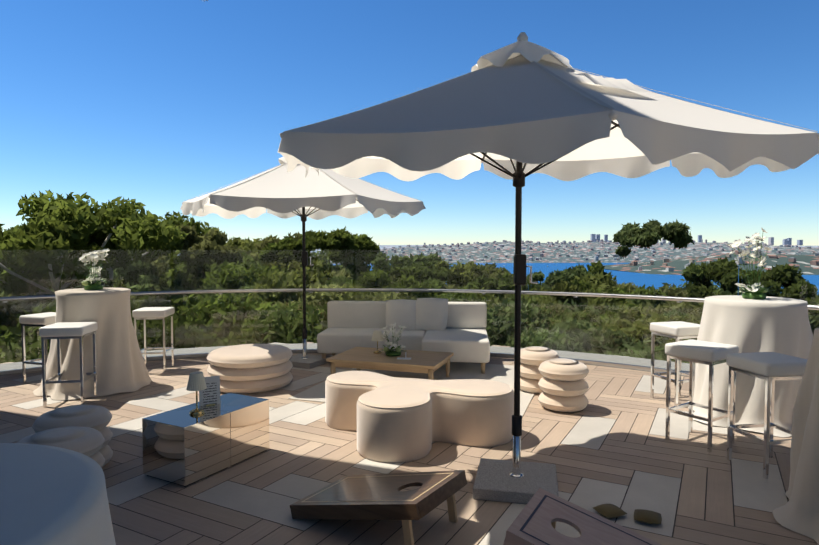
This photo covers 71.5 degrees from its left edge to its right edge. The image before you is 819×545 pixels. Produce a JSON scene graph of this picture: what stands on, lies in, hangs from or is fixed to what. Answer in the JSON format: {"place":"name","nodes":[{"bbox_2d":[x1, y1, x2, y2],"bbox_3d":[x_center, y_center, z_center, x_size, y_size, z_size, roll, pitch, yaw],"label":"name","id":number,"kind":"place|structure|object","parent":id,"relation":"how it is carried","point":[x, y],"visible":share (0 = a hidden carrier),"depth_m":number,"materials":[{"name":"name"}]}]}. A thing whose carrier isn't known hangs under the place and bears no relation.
{"place":"outdoors","nodes":[
{"label":"outdoors","id":0,"kind":"place"},
{"bbox_2d":[0,342,817,544],"bbox_3d":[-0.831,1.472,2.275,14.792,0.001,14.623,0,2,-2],"label":"terrace paving","id":1,"kind":"structure","parent":0,"point":[753,488],"depth_m":4.00,"materials":[{"name":"tile"}]},
{"bbox_2d":[19,312,55,383],"bbox_3d":[-4.261,0.888,6.712,0.405,0.795,0.405,1,3,18],"label":"bar stool","id":2,"kind":"object","parent":1,"relation":"on","point":[41,319],"visible":0.48,"depth_m":6.56,"materials":[{"name":"silver metal"}]},
{"bbox_2d":[0,443,115,544],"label":"cocktail table","id":3,"kind":"object","parent":1,"relation":"on","point":[51,495],"visible":1,"depth_m":1.08,"materials":[{"name":"white fabric"}]},
{"bbox_2d":[17,426,104,467],"bbox_3d":[-2.176,1.206,3.536,0.500,0.425,0.500,0,2,-2],"label":"pouffe","id":4,"kind":"object","parent":1,"relation":"on","point":[88,441],"visible":0.21,"depth_m":3.49,"materials":[{"name":"grey fabric"}]},
{"bbox_2d":[39,322,97,406],"bbox_3d":[-3.467,0.926,5.813,0.405,0.795,0.405,0,2,-10],"label":"bar stool","id":5,"kind":"object","parent":1,"relation":"on","point":[59,331],"visible":0.94,"depth_m":5.65,"materials":[{"name":"silver metal"}]},
{"bbox_2d":[32,405,112,465],"bbox_3d":[-2.390,1.185,4.050,0.490,0.425,0.490,0,2,-2],"label":"pouffe","id":6,"kind":"object","parent":1,"relation":"on","point":[98,418],"visible":0.46,"depth_m":3.97,"materials":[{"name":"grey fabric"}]},
{"bbox_2d":[33,288,151,399],"bbox_3d":[-3.546,0.745,6.421,1.148,1.106,1.189,0,2,-2],"label":"cocktail table","id":7,"kind":"object","parent":1,"relation":"on","point":[121,366],"visible":0.77,"depth_m":6.12,"materials":[{"name":"fabric"}]},
{"bbox_2d":[79,249,108,289],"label":"flowers","id":8,"kind":"object","parent":7,"relation":"on","point":[92,282],"visible":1,"depth_m":6.33,"materials":[{"name":"white plant"}]},
{"bbox_2d":[132,307,174,371],"bbox_3d":[-3.297,0.861,7.357,0.405,0.795,0.405,0,2,-7],"label":"bar stool","id":9,"kind":"object","parent":1,"relation":"on","point":[163,313],"visible":0.96,"depth_m":7.21,"materials":[{"name":"silver metal"}]},
{"bbox_2d":[142,371,269,486],"bbox_3d":[-1.462,1.048,4.159,0.420,0.690,0.798,1,3,28],"label":"mirrored coffee table","id":10,"kind":"object","parent":1,"relation":"on","point":[212,431],"visible":1,"depth_m":3.95,"materials":[{"name":"silver mirror glass"}]},
{"bbox_2d":[207,344,292,393],"bbox_3d":[-1.825,1.081,6.534,0.950,0.425,0.950,0,2,-2],"label":"pouffe","id":11,"kind":"object","parent":1,"relation":"on","point":[247,368],"visible":0.92,"depth_m":6.17,"materials":[{"name":"fabric"}]},
{"bbox_2d":[180,157,425,368],"bbox_3d":[-1.426,-0.224,7.686,3.296,2.935,2.880,0,2,-2],"label":"umbrella","id":12,"kind":"object","parent":1,"relation":"on","point":[279,191],"visible":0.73,"depth_m":6.90,"materials":[{"name":"fabric"}]},
{"bbox_2d":[0,343,689,376],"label":"terrace kerb","id":13,"kind":"structure","parent":1,"relation":"on","point":[590,356],"depth_m":8.13,"materials":[{"name":"stone"}]},
{"bbox_2d":[290,470,466,544],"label":"cornhole board","id":14,"kind":"object","parent":1,"relation":"on","point":[373,497],"visible":1,"depth_m":3.15,"materials":[{"name":"brown wood"}]},
{"bbox_2d":[317,298,489,373],"bbox_3d":[-0.096,0.808,7.713,2.300,0.870,1.210,0,2,5],"label":"sofa","id":15,"kind":"object","parent":1,"relation":"on","point":[458,330],"visible":0.96,"depth_m":7.95,"materials":[{"name":"fabric"}]},
{"bbox_2d":[0,250,818,374],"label":"balustrade","id":16,"kind":"object","parent":1,"relation":"on","point":[395,290],"visible":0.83,"depth_m":7.92,"materials":[{"name":"clear glass"}]},
{"bbox_2d":[288,362,534,416],"bbox_3d":[0.271,1.282,6.681,2.400,0.009,2.450,1,3,19],"label":"rug","id":17,"kind":"object","parent":1,"relation":"on","point":[466,370],"visible":0.17,"depth_m":6.99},
{"bbox_2d":[326,323,453,379],"bbox_3d":[-0.210,0.934,6.740,1.300,0.701,0.850,1,3,18],"label":"coffee table","id":18,"kind":"object","parent":17,"relation":"on","point":[390,356],"visible":1,"depth_m":6.61,"materials":[{"name":"brown wood"}]},
{"bbox_2d":[325,371,513,462],"bbox_3d":[0.061,1.143,4.947,1.360,0.433,1.368,-1,3,-26],"label":"ottoman","id":19,"kind":"object","parent":1,"relation":"on","point":[389,419],"visible":1,"depth_m":4.50,"materials":[{"name":"fabric"}]},
{"bbox_2d":[520,346,558,393],"bbox_3d":[1.413,1.069,6.288,0.470,0.469,0.470,0,2,-2],"label":"pouffe","id":20,"kind":"object","parent":1,"relation":"on","point":[532,358],"visible":0.54,"depth_m":6.12,"materials":[{"name":"fabric"}]},
{"bbox_2d":[278,32,818,503],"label":"umbrella","id":21,"kind":"object","parent":1,"relation":"on","point":[520,110],"visible":1,"depth_m":2.80,"materials":[{"name":"fabric"}]},
{"bbox_2d":[538,358,588,411],"bbox_3d":[1.511,1.098,5.591,0.480,0.469,0.480,0,2,-2],"label":"pouffe","id":22,"kind":"object","parent":1,"relation":"on","point":[563,384],"visible":1,"depth_m":5.42,"materials":[{"name":"fabric"}]},
{"bbox_2d":[503,488,661,544],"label":"cornhole board","id":23,"kind":"object","parent":1,"relation":"on","point":[542,512],"visible":1,"depth_m":2.72,"materials":[{"name":"brown wood"}]},
{"bbox_2d":[593,504,626,517],"bbox_3d":[1.180,1.404,3.353,0.150,0.045,0.150,-1,3,-21],"label":"bean bag","id":24,"kind":"object","parent":1,"relation":"on","point":[610,511],"visible":0.96,"depth_m":3.32,"materials":[{"name":"yellow fabric"}]},
{"bbox_2d":[634,509,661,524],"bbox_3d":[1.372,1.407,3.278,0.150,0.045,0.150,1,3,23],"label":"bean bag","id":25,"kind":"object","parent":1,"relation":"on","point":[646,516],"visible":0.98,"depth_m":3.24,"materials":[{"name":"yellow fabric"}]},
{"bbox_2d":[650,321,699,405],"bbox_3d":[2.764,0.924,5.847,0.405,0.795,0.405,-1,3,-16],"label":"bar stool","id":26,"kind":"object","parent":1,"relation":"on","point":[678,330],"visible":0.75,"depth_m":5.76,"materials":[{"name":"silver metal"}]},
{"bbox_2d":[665,339,738,452],"bbox_3d":[2.357,0.976,4.607,0.405,0.795,0.405,-2,3,-34],"label":"bar stool","id":27,"kind":"object","parent":1,"relation":"on","point":[710,354],"visible":0.85,"depth_m":4.53,"materials":[{"name":"silver metal"}]},
{"bbox_2d":[688,295,812,436],"bbox_3d":[3.151,0.793,5.264,1.143,1.106,1.147,0,2,-2],"label":"cocktail table","id":28,"kind":"object","parent":1,"relation":"on","point":[781,325],"visible":0.67,"depth_m":4.92,"materials":[{"name":"white fabric"}]},
{"bbox_2d":[727,227,774,298],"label":"flowers","id":29,"kind":"object","parent":28,"relation":"on","point":[755,291],"visible":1,"depth_m":5.23,"materials":[{"name":"white plant"}]},
{"bbox_2d":[726,352,807,478],"bbox_3d":[2.571,0.999,4.063,0.405,0.795,0.405,0,2,-10],"label":"bar stool","id":30,"kind":"object","parent":1,"relation":"on","point":[769,368],"visible":0.79,"depth_m":3.96,"materials":[{"name":"silver metal"}]},
{"bbox_2d":[773,328,818,544],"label":"tablecloth","id":31,"kind":"object","parent":1,"relation":"on","point":[798,512],"visible":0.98,"depth_m":3.19,"materials":[{"name":"fabric"}]},
{"bbox_2d":[0,189,818,363],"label":"trees","id":32,"kind":"object","parent":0,"point":[61,224],"depth_m":28.97,"materials":[{"name":"green plant"}]},
{"bbox_2d":[0,0,818,245],"label":"sky","id":33,"kind":"structure","parent":0,"point":[161,105],"materials":[{"name":"blue"}]},
{"bbox_2d":[177,245,817,255],"bbox_3d":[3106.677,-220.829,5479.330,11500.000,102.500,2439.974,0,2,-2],"label":"shore hills","id":34,"kind":"structure","parent":0,"point":[387,246],"depth_m":5240.24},
{"bbox_2d":[590,234,802,244],"bbox_3d":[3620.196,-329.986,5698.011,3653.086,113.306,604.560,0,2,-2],"label":"skyscrapers","id":35,"kind":"structure","parent":34,"relation":"on","point":[594,237],"depth_m":5755.84,"materials":[{"name":"grey"}]},
{"bbox_2d":[310,239,818,263],"bbox_3d":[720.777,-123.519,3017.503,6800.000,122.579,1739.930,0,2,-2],"label":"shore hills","id":36,"kind":"structure","parent":0,"point":[591,248],"depth_m":2729.10,"materials":[{"name":"grey"}]},
{"bbox_2d":[333,263,818,294],"bbox_3d":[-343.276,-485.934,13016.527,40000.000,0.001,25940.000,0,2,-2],"label":"harbour water","id":37,"kind":"structure","parent":0,"point":[651,280],"depth_m":1263.47,"materials":[{"name":"blue liquid"}]},
{"bbox_2d":[603,250,818,274],"bbox_3d":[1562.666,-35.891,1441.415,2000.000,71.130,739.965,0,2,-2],"label":"headland hills","id":38,"kind":"structure","parent":0,"point":[772,261],"depth_m":1470.39,"materials":[{"name":"grey"}]}
]}

